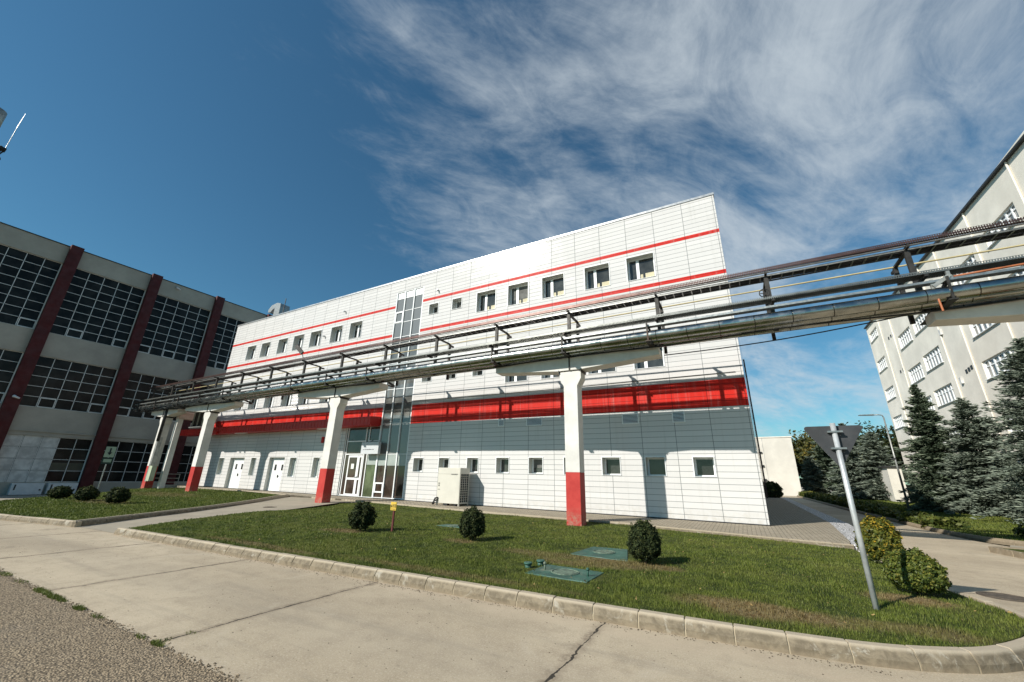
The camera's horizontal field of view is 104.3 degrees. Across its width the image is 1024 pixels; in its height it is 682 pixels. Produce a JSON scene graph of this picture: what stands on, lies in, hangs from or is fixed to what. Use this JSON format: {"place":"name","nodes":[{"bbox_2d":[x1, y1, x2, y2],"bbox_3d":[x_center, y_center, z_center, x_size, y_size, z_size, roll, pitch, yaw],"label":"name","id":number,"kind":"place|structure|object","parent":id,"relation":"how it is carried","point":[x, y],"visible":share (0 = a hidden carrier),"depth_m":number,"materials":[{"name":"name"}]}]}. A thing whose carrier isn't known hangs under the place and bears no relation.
{"place":"outdoors","nodes":[
{"label":"outdoors","id":0,"kind":"place"},
{"bbox_2d":[0,494,46,500],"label":"pavement","id":1,"kind":"structure","parent":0,"point":[4,497],"depth_m":29.36,"materials":[{"name":"grey concrete"}]},
{"bbox_2d":[0,222,272,494],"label":"workshop building","id":2,"kind":"structure","parent":1,"relation":"on","point":[94,348],"depth_m":35.44,"materials":[{"name":"concrete"}]},
{"bbox_2d":[0,348,22,402],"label":"window","id":3,"kind":"structure","parent":2,"relation":"in","point":[9,359],"depth_m":31.35,"materials":[{"name":"black glass"}]},
{"bbox_2d":[6,483,44,494],"bbox_3d":[-37.980,11.555,31.084,0.520,0.840,1.720,-9,-21,28],"label":"wall cabinet","id":4,"kind":"object","parent":2,"relation":"attached to","point":[25,488],"depth_m":30.91,"materials":[{"name":"grey metal"}]},
{"bbox_2d":[0,244,61,328],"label":"window","id":5,"kind":"structure","parent":2,"relation":"in","point":[27,280],"depth_m":32.69,"materials":[{"name":"black glass"}]},
{"bbox_2d":[0,434,92,481],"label":"window","id":6,"kind":"structure","parent":2,"relation":"in","point":[23,458],"depth_m":32.28,"materials":[{"name":"grey glass"}]},
{"bbox_2d":[43,483,78,493],"bbox_3d":[-37.041,12.125,32.695,0.520,0.840,1.720,-9,-21,28],"label":"wall cabinet","id":7,"kind":"object","parent":2,"relation":"attached to","point":[49,486],"depth_m":32.52,"materials":[{"name":"grey metal"}]},
{"bbox_2d":[19,356,117,413],"bbox_3d":[-37.982,3.871,34.288,0.080,4.210,5.180,-9,-21,28],"label":"window","id":8,"kind":"structure","parent":2,"relation":"in","point":[54,383],"depth_m":34.17,"materials":[{"name":"black glass"}]},
{"bbox_2d":[50,268,145,348],"bbox_3d":[-37.833,-2.886,36.592,0.080,6.230,5.180,-9,-21,28],"label":"window","id":9,"kind":"structure","parent":2,"relation":"in","point":[94,308],"depth_m":36.48,"materials":[{"name":"black glass"}]},
{"bbox_2d":[94,441,168,481],"bbox_3d":[-35.289,11.318,37.189,0.060,3.600,5.180,-9,-21,28],"label":"window","id":10,"kind":"structure","parent":2,"relation":"in","point":[130,461],"depth_m":36.83,"materials":[{"name":"black glass"}]},
{"bbox_2d":[117,372,189,421],"bbox_3d":[-35.154,5.586,39.138,0.080,4.210,5.180,-9,-21,28],"label":"window","id":11,"kind":"structure","parent":2,"relation":"in","point":[138,385],"depth_m":38.34,"materials":[{"name":"black glass"}]},
{"bbox_2d":[138,294,210,363],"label":"window","id":12,"kind":"structure","parent":2,"relation":"in","point":[175,329],"depth_m":41.38,"materials":[{"name":"black glass"}]},
{"bbox_2d":[175,446,196,481],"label":"window","id":13,"kind":"structure","parent":2,"relation":"in","point":[184,468],"depth_m":40.60,"materials":[{"name":"black glass"}]},
{"bbox_2d":[188,412,203,427],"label":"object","id":14,"kind":"object","parent":2,"relation":"in","point":[198,420],"visible":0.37,"depth_m":30.86,"materials":[{"name":"glass"}]},
{"bbox_2d":[207,315,245,370],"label":"window","id":15,"kind":"structure","parent":2,"relation":"in","point":[225,335],"depth_m":45.24,"materials":[{"name":"black glass"}]},
{"bbox_2d":[0,575,234,681],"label":"asphalt yard","id":16,"kind":"structure","parent":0,"point":[43,640],"depth_m":3.66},
{"bbox_2d":[0,487,277,521],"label":"side lawn ground","id":17,"kind":"structure","parent":0,"point":[122,504],"depth_m":16.93,"materials":[{"name":"green plant"}]},
{"bbox_2d":[45,485,73,498],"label":"round bush","id":18,"kind":"object","parent":17,"relation":"on","point":[61,491],"visible":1,"depth_m":19.04,"materials":[{"name":"green plant"}]},
{"bbox_2d":[73,486,100,500],"bbox_3d":[-19.440,6.973,18.172,0.858,0.750,0.962,-9,-21,28],"label":"round bush","id":19,"kind":"object","parent":17,"relation":"on","point":[87,493],"visible":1,"depth_m":18.01,"materials":[{"name":"green plant"}]},
{"bbox_2d":[97,447,116,488],"bbox_3d":[-20.639,6.669,20.078,0.420,2.580,0.094,18,-25,-40],"label":"direction sign","id":20,"kind":"object","parent":17,"relation":"on","point":[109,452],"visible":0.88,"depth_m":20.30,"materials":[{"name":"metal"}]},
{"bbox_2d":[102,486,131,502],"bbox_3d":[-17.114,6.701,17.288,0.919,0.785,0.915,-9,-21,28],"label":"round bush","id":21,"kind":"object","parent":17,"relation":"on","point":[118,494],"visible":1,"depth_m":17.11,"materials":[{"name":"green plant"}]},
{"bbox_2d":[140,409,186,488],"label":"rack pillar","id":22,"kind":"structure","parent":17,"relation":"on","point":[166,417],"depth_m":30.50,"materials":[{"name":"white paint"}]},
{"bbox_2d":[156,412,216,488],"bbox_3d":[-25.677,8.840,31.546,0.520,6.150,2.650,-9,-21,28],"label":"portal frame","id":23,"kind":"object","parent":17,"relation":"on","point":[172,447],"visible":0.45,"depth_m":30.63,"materials":[{"name":"white paint"}]},
{"bbox_2d":[185,401,243,491],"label":"rack pillar","id":24,"kind":"structure","parent":17,"relation":"on","point":[211,412],"depth_m":27.37,"materials":[{"name":"white paint"}]},
{"bbox_2d":[81,497,362,532],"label":"path","id":25,"kind":"structure","parent":0,"point":[286,503],"depth_m":15.89,"materials":[{"name":"concrete"}]},
{"bbox_2d":[298,383,387,506],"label":"rack pillar","id":26,"kind":"structure","parent":25,"relation":"on","point":[339,397],"depth_m":20.98,"materials":[{"name":"white paint"}]},
{"bbox_2d":[137,244,958,412],"bbox_3d":[-6.501,1.244,20.782,54.526,1.987,2.186,-9,-21,28],"label":"steel pipe rack","id":27,"kind":"object","parent":26,"relation":"on","point":[907,257],"visible":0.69,"depth_m":16.39,"materials":[{"name":"grey metal"}]},
{"bbox_2d":[133,275,1023,411],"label":"insulated pipe","id":28,"kind":"object","parent":27,"relation":"on","point":[967,290],"visible":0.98,"depth_m":12.71,"materials":[{"name":"silver metal"}]},
{"bbox_2d":[135,266,1023,405],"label":"cable tray","id":29,"kind":"object","parent":27,"relation":"on","point":[893,288],"visible":0.98,"depth_m":12.87,"materials":[{"name":"metal"}]},
{"bbox_2d":[138,254,1023,401],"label":"cable tray","id":30,"kind":"object","parent":27,"relation":"on","point":[900,278],"visible":0.97,"depth_m":13.16,"materials":[{"name":"metal"}]},
{"bbox_2d":[142,298,1023,413],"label":"black cable","id":31,"kind":"object","parent":27,"relation":"hanging from","point":[670,344],"visible":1,"depth_m":13.09,"materials":[{"name":"black rubber"}]},
{"bbox_2d":[144,291,1023,411],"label":"insulated pipe","id":32,"kind":"object","parent":27,"relation":"on","point":[925,306],"visible":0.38,"depth_m":12.99,"materials":[{"name":"silver metal"}]},
{"bbox_2d":[149,217,1023,388],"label":"top rail","id":33,"kind":"object","parent":27,"relation":"on","point":[846,253],"visible":1,"depth_m":13.82,"materials":[{"name":"grey metal"}]},
{"bbox_2d":[149,296,1023,411],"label":"insulated pipe","id":34,"kind":"object","parent":27,"relation":"on","point":[786,329],"visible":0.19,"depth_m":12.98,"materials":[{"name":"silver metal"}]},
{"bbox_2d":[154,223,1023,390],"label":"ladder tray","id":35,"kind":"object","parent":27,"relation":"on","point":[963,242],"visible":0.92,"depth_m":13.95,"materials":[{"name":"metal"}]},
{"bbox_2d":[169,244,1023,392],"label":"gas pipe","id":36,"kind":"object","parent":27,"relation":"on","point":[676,304],"visible":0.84,"depth_m":14.68,"materials":[{"name":"metal"}]},
{"bbox_2d":[953,263,1023,276],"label":"orange conduit","id":37,"kind":"object","parent":27,"relation":"attached to","point":[1003,267],"visible":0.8,"depth_m":9.81,"materials":[{"name":"metal"}]},
{"bbox_2d":[165,485,849,543],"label":"pavement","id":38,"kind":"structure","parent":0,"point":[787,519],"depth_m":15.26,"materials":[{"name":"grey concrete"}]},
{"bbox_2d":[432,468,469,505],"bbox_3d":[-3.059,7.207,19.724,1.556,1.740,0.985,-9,-21,28],"label":"outdoor ac unit","id":39,"kind":"object","parent":38,"relation":"on","point":[453,486],"visible":1,"depth_m":19.43,"materials":[{"name":"metal"}]},
{"bbox_2d":[180,192,769,525],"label":"factory building","id":40,"kind":"structure","parent":38,"relation":"on","point":[675,437],"depth_m":20.61,"materials":[{"name":"metal"}]},
{"bbox_2d":[227,458,244,487],"bbox_3d":[-21.036,10.124,30.516,1.950,2.230,0.130,-9,-21,28],"label":"door","id":41,"kind":"structure","parent":40,"relation":"in","point":[237,466],"depth_m":30.62,"materials":[{"name":"white plastic"}]},
{"bbox_2d":[267,457,284,490],"bbox_3d":[-16.599,9.429,28.174,1.780,2.260,0.130,-9,-21,28],"label":"door","id":42,"kind":"structure","parent":40,"relation":"in","point":[277,464],"depth_m":28.26,"materials":[{"name":"white plastic"}]},
{"bbox_2d":[268,300,289,314],"bbox_3d":[-21.530,-2.327,36.801,2.315,2.751,0.900,-9,-21,28],"label":"roof vent","id":43,"kind":"object","parent":40,"relation":"on","point":[276,308],"visible":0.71,"depth_m":36.62,"materials":[{"name":"metal"}]},
{"bbox_2d":[340,455,362,495],"bbox_3d":[-9.844,8.226,24.394,1.540,2.340,0.110,-9,-21,28],"label":"door","id":44,"kind":"structure","parent":40,"relation":"in","point":[353,463],"depth_m":24.39,"materials":[{"name":"white plastic"}]},
{"bbox_2d":[476,288,495,312],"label":"window","id":45,"kind":"structure","parent":40,"relation":"in","point":[487,301],"depth_m":23.53,"materials":[{"name":"white plastic"}]},
{"bbox_2d":[495,457,508,472],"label":"window","id":46,"kind":"structure","parent":40,"relation":"in","point":[504,461],"depth_m":19.97,"materials":[{"name":"white plastic"}]},
{"bbox_2d":[507,281,528,305],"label":"window","id":47,"kind":"structure","parent":40,"relation":"in","point":[520,294],"depth_m":22.53,"materials":[{"name":"white plastic"}]},
{"bbox_2d":[528,457,542,473],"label":"window","id":48,"kind":"structure","parent":40,"relation":"in","point":[537,462],"depth_m":19.12,"materials":[{"name":"white plastic"}]},
{"bbox_2d":[541,273,564,298],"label":"window","id":49,"kind":"structure","parent":40,"relation":"in","point":[554,287],"depth_m":21.57,"materials":[{"name":"white plastic"}]},
{"bbox_2d":[584,262,610,289],"bbox_3d":[4.384,-3.222,20.293,1.330,1.295,0.390,-9,-21,28],"label":"window","id":50,"kind":"structure","parent":40,"relation":"in","point":[598,277],"depth_m":20.44,"materials":[{"name":"white plastic"}]},
{"bbox_2d":[601,457,621,475],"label":"window","id":51,"kind":"structure","parent":40,"relation":"in","point":[612,465],"depth_m":17.45,"materials":[{"name":"white plastic"}]},
{"bbox_2d":[625,252,655,281],"bbox_3d":[6.267,-3.519,19.300,1.330,1.295,0.390,-9,-21,28],"label":"window","id":52,"kind":"structure","parent":40,"relation":"in","point":[641,268],"depth_m":19.43,"materials":[{"name":"white plastic"}]},
{"bbox_2d":[634,347,664,369],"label":"window","id":53,"kind":"structure","parent":40,"relation":"in","point":[658,362],"depth_m":17.84,"materials":[{"name":"grey glass"}]},
{"bbox_2d":[645,456,666,475],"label":"window","id":54,"kind":"structure","parent":40,"relation":"in","point":[656,466],"depth_m":16.59,"materials":[{"name":"white plastic"}]},
{"bbox_2d":[692,456,716,476],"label":"window","id":55,"kind":"structure","parent":40,"relation":"in","point":[704,467],"depth_m":15.73,"materials":[{"name":"white plastic"}]},
{"bbox_2d":[766,481,783,497],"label":"round bush","id":56,"kind":"object","parent":38,"relation":"on","point":[775,490],"visible":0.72,"depth_m":39.82,"materials":[{"name":"green plant"}]},
{"bbox_2d":[0,520,1023,681],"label":"road","id":57,"kind":"structure","parent":0,"point":[319,632],"depth_m":4.32,"materials":[{"name":"concrete"}]},
{"bbox_2d":[0,514,81,526],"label":"kerb","id":58,"kind":"structure","parent":57,"relation":"on","point":[39,520],"depth_m":11.71,"materials":[{"name":"concrete"}]},
{"bbox_2d":[0,571,195,647],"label":"seam weeds","id":59,"kind":"object","parent":57,"relation":"on","point":[59,598],"visible":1,"depth_m":4.97,"materials":[{"name":"green plant"}]},
{"bbox_2d":[0,568,241,681],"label":"seam rubble","id":60,"kind":"object","parent":57,"relation":"on","point":[179,654],"visible":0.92,"depth_m":4.04,"materials":[{"name":"grey gravel"}]},
{"bbox_2d":[71,494,288,526],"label":"kerb","id":61,"kind":"structure","parent":57,"relation":"on","point":[94,521],"depth_m":14.21,"materials":[{"name":"concrete"}]},
{"bbox_2d":[144,541,901,677],"bbox_3d":[-3.288,3.891,6.684,14.993,0.009,0.391,-8,-21,26],"label":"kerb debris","id":62,"kind":"object","parent":57,"relation":"on","point":[574,619],"visible":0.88,"depth_m":4.74,"materials":[{"name":"grey stone"}]},
{"bbox_2d":[114,527,1023,673],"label":"kerb","id":63,"kind":"structure","parent":57,"relation":"on","point":[1006,657],"depth_m":4.38,"materials":[{"name":"concrete"}]},
{"bbox_2d":[0,0,1023,484],"label":"sky","id":64,"kind":"structure","parent":0,"point":[256,155],"materials":[{"name":"blue"}]},
{"bbox_2d":[129,502,1023,646],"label":"lawn ground","id":65,"kind":"structure","parent":0,"point":[601,577],"depth_m":6.97,"materials":[{"name":"green plant"}]},
{"bbox_2d":[348,500,377,530],"bbox_3d":[-4.048,4.764,10.821,0.755,0.842,0.770,1,-19,0],"label":"round bush","id":66,"kind":"object","parent":65,"relation":"on","point":[361,516],"visible":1,"depth_m":10.64,"materials":[{"name":"green plant"}]},
{"bbox_2d":[458,505,486,539],"bbox_3d":[-0.963,4.435,9.719,0.714,0.894,0.690,9,-20,-22],"label":"round bush","id":67,"kind":"object","parent":65,"relation":"on","point":[471,525],"visible":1,"depth_m":9.52,"materials":[{"name":"green plant"}]},
{"bbox_2d":[525,564,603,582],"bbox_3d":[0.865,3.799,6.479,1.079,0.082,0.839,-9,-21,28],"label":"hatch cover","id":68,"kind":"object","parent":65,"relation":"on","point":[564,573],"visible":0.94,"depth_m":6.39,"materials":[{"name":"teal metal"}]},
{"bbox_2d":[496,347,661,525],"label":"rack pillar","id":69,"kind":"structure","parent":65,"relation":"on","point":[571,371],"depth_m":14.63,"materials":[{"name":"white paint"}]},
{"bbox_2d":[572,547,627,560],"bbox_3d":[1.986,4.454,8.323,1.177,0.082,1.328,-9,-21,28],"label":"manhole cover","id":70,"kind":"object","parent":65,"relation":"on","point":[608,553],"visible":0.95,"depth_m":8.22,"materials":[{"name":"teal metal"}]},
{"bbox_2d":[371,501,853,548],"bbox_3d":[0.850,6.891,15.491,19.300,0.290,0.617,-11,-23,33],"label":"pavement edging","id":71,"kind":"object","parent":65,"relation":"on","point":[831,544],"visible":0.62,"depth_m":12.38,"materials":[{"name":"concrete"}]},
{"bbox_2d":[626,518,661,563],"bbox_3d":[2.460,3.771,7.455,0.677,0.821,0.682,-9,-21,28],"label":"round bush","id":72,"kind":"object","parent":65,"relation":"on","point":[644,543],"visible":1,"depth_m":7.29,"materials":[{"name":"green plant"}]},
{"bbox_2d":[804,423,879,609],"bbox_3d":[4.567,2.314,5.327,0.670,2.391,0.105,-9,-21,28],"label":"yield sign","id":73,"kind":"object","parent":65,"relation":"on","point":[834,442],"visible":0.98,"depth_m":5.58,"materials":[{"name":"metal"}]},
{"bbox_2d":[853,513,906,561],"bbox_3d":[7.558,4.081,8.183,0.838,0.997,0.809,-9,-21,28],"label":"round bush","id":74,"kind":"object","parent":65,"relation":"on","point":[881,536],"visible":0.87,"depth_m":8.03,"materials":[{"name":"green plant"}]},
{"bbox_2d":[879,547,952,595],"bbox_3d":[5.810,3.342,5.752,0.734,0.681,0.789,-9,-21,28],"label":"round bush","id":75,"kind":"object","parent":65,"relation":"on","point":[916,570],"visible":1,"depth_m":5.59,"materials":[{"name":"green plant"}]},
{"bbox_2d":[208,512,1011,638],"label":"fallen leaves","id":76,"kind":"object","parent":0,"point":[627,569],"visible":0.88,"depth_m":6.61,"materials":[{"name":"brown plant"}]},
{"bbox_2d":[782,496,1023,612],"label":"side road","id":77,"kind":"structure","parent":0,"point":[972,566],"depth_m":9.59,"materials":[{"name":"concrete"}]},
{"bbox_2d":[781,497,859,551],"bbox_3d":[18.584,10.817,25.252,0.972,0.500,38.059,-10,-22,29],"label":"gravel strip","id":78,"kind":"object","parent":77,"relation":"on","point":[845,529],"visible":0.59,"depth_m":15.44,"materials":[{"name":"grey gravel"}]},
{"bbox_2d":[797,495,1023,545],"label":"kerb","id":79,"kind":"structure","parent":77,"relation":"on","point":[984,539],"depth_m":15.96,"materials":[{"name":"concrete"}]},
{"bbox_2d":[975,591,1023,601],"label":"manhole cover","id":80,"kind":"object","parent":77,"relation":"on","point":[1004,596],"visible":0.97,"depth_m":6.16,"materials":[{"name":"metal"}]},
{"bbox_2d":[988,546,1023,558],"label":"kerb","id":81,"kind":"structure","parent":77,"relation":"on","point":[1001,550],"depth_m":10.71,"materials":[{"name":"concrete"}]},
{"bbox_2d":[798,495,1023,546],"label":"verge ground","id":82,"kind":"structure","parent":0,"point":[971,525],"depth_m":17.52,"materials":[{"name":"green plant"}]},
{"bbox_2d":[827,423,870,499],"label":"spruce tree","id":83,"kind":"object","parent":82,"relation":"on","point":[853,455],"visible":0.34,"depth_m":50.48,"materials":[{"name":"green plant"}]},
{"bbox_2d":[842,431,913,500],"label":"spruce tree","id":84,"kind":"object","parent":82,"relation":"on","point":[874,453],"visible":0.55,"depth_m":48.00,"materials":[{"name":"green plant"}]},
{"bbox_2d":[798,491,970,528],"bbox_3d":[30.319,14.769,37.032,1.909,0.950,47.227,-9,-21,28],"label":"hedge","id":85,"kind":"object","parent":82,"relation":"on","point":[920,518],"visible":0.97,"depth_m":22.39,"materials":[{"name":"green plant"}]},
{"bbox_2d":[858,414,910,509],"bbox_3d":[28.052,9.120,30.044,1.571,7.100,0.280,-9,-21,28],"label":"street lamp","id":86,"kind":"object","parent":82,"relation":"on","point":[902,485],"visible":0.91,"depth_m":29.73,"materials":[{"name":"metal"}]},
{"bbox_2d":[876,466,909,501],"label":"annex","id":87,"kind":"object","parent":82,"relation":"on","point":[890,478],"visible":0.39,"depth_m":44.34,"materials":[{"name":"paint"}]},
{"bbox_2d":[893,384,983,513],"bbox_3d":[31.303,8.235,29.706,5.768,10.145,5.544,2,-19,-3],"label":"spruce tree","id":88,"kind":"object","parent":82,"relation":"on","point":[930,447],"visible":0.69,"depth_m":29.39,"materials":[{"name":"green plant"}]},
{"bbox_2d":[864,131,1023,500],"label":"office block","id":89,"kind":"structure","parent":82,"relation":"on","point":[943,367],"depth_m":32.02,"materials":[{"name":"light plaster"},{"name":"white pvc"},{"name":"tinted glass"}]},
{"bbox_2d":[899,328,912,350],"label":"window","id":90,"kind":"structure","parent":89,"relation":"in","point":[906,337],"depth_m":42.74,"materials":[{"name":"white plastic"}]},
{"bbox_2d":[909,363,924,385],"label":"window","id":91,"kind":"structure","parent":89,"relation":"in","point":[916,373],"depth_m":41.48,"materials":[{"name":"white plastic"}]},
{"bbox_2d":[924,346,943,372],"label":"window","id":92,"kind":"structure","parent":89,"relation":"in","point":[934,358],"depth_m":37.40,"materials":[{"name":"white plastic"}]},
{"bbox_2d":[935,384,956,407],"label":"window","id":93,"kind":"structure","parent":89,"relation":"in","point":[945,395],"depth_m":36.38,"materials":[{"name":"white plastic"}]},
{"bbox_2d":[971,323,996,338],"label":"window","id":94,"kind":"structure","parent":89,"relation":"in","point":[978,329],"depth_m":29.69,"materials":[{"name":"white plastic"}]},
{"bbox_2d":[983,348,1013,380],"bbox_3d":[34.288,1.631,27.969,0.424,1.405,4.505,-9,-21,28],"label":"window","id":95,"kind":"structure","parent":89,"relation":"in","point":[991,364],"depth_m":28.71,"materials":[{"name":"white plastic"}]},
{"bbox_2d":[985,204,1019,249],"bbox_3d":[31.457,-7.375,25.603,0.412,1.205,4.005,-9,-21,28],"label":"window","id":96,"kind":"structure","parent":89,"relation":"in","point":[1011,213],"depth_m":25.05,"materials":[{"name":"white plastic"}]},
{"bbox_2d":[928,397,1023,516],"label":"spruce tree","id":97,"kind":"object","parent":82,"relation":"on","point":[968,461],"visible":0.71,"depth_m":26.45,"materials":[{"name":"green plant"}]},
{"bbox_2d":[965,337,1023,523],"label":"spruce tree","id":98,"kind":"object","parent":82,"relation":"on","point":[1013,409],"visible":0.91,"depth_m":21.16,"materials":[{"name":"green plant"}]},
{"bbox_2d":[1003,548,1023,551],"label":"verge ground","id":99,"kind":"structure","parent":0,"point":[1020,550],"depth_m":10.82,"materials":[{"name":"green plant"}]},
{"bbox_2d":[925,300,1023,326],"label":"rack pillar","id":100,"kind":"structure","parent":99,"relation":"on","point":[1006,312],"depth_m":10.13,"materials":[{"name":"white paint"}]},
{"bbox_2d":[664,310,926,355],"bbox_3d":[8.153,-0.157,12.151,6.702,0.392,0.036,-9,-21,28],"label":"overhead wire","id":101,"kind":"object","parent":100,"relation":"hanging from","point":[794,336],"visible":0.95,"depth_m":11.90,"materials":[{"name":"grey metal"}]},
{"label":"far yard","id":102,"kind":"structure","parent":0,"visible":0},
{"bbox_2d":[758,436,801,495],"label":"storage hall","id":103,"kind":"structure","parent":102,"relation":"on","point":[779,461],"depth_m":62.92,"materials":[{"name":"paint"}]},
{"bbox_2d":[789,429,817,477],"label":"broadleaf tree","id":104,"kind":"object","parent":102,"relation":"on","point":[799,443],"visible":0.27,"depth_m":81.04,"materials":[{"name":"green plant"}]},
{"bbox_2d":[799,456,832,493],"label":"spruce tree","id":105,"kind":"object","parent":102,"relation":"on","point":[811,482],"visible":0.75,"depth_m":66.10,"materials":[{"name":"green plant"}]},
{"bbox_2d":[799,441,841,492],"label":"pine tree","id":106,"kind":"object","parent":102,"relation":"on","point":[824,460],"visible":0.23,"depth_m":66.82,"materials":[{"name":"green plant"}]},
{"bbox_2d":[796,443,862,477],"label":"broadleaf tree","id":107,"kind":"object","parent":102,"relation":"on","point":[802,455],"visible":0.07,"depth_m":75.96,"materials":[{"name":"green plant"}]},
{"bbox_2d":[847,420,906,482],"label":"broadleaf tree","id":108,"kind":"object","parent":102,"relation":"on","point":[881,437],"visible":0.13,"depth_m":80.47,"materials":[{"name":"green plant"}]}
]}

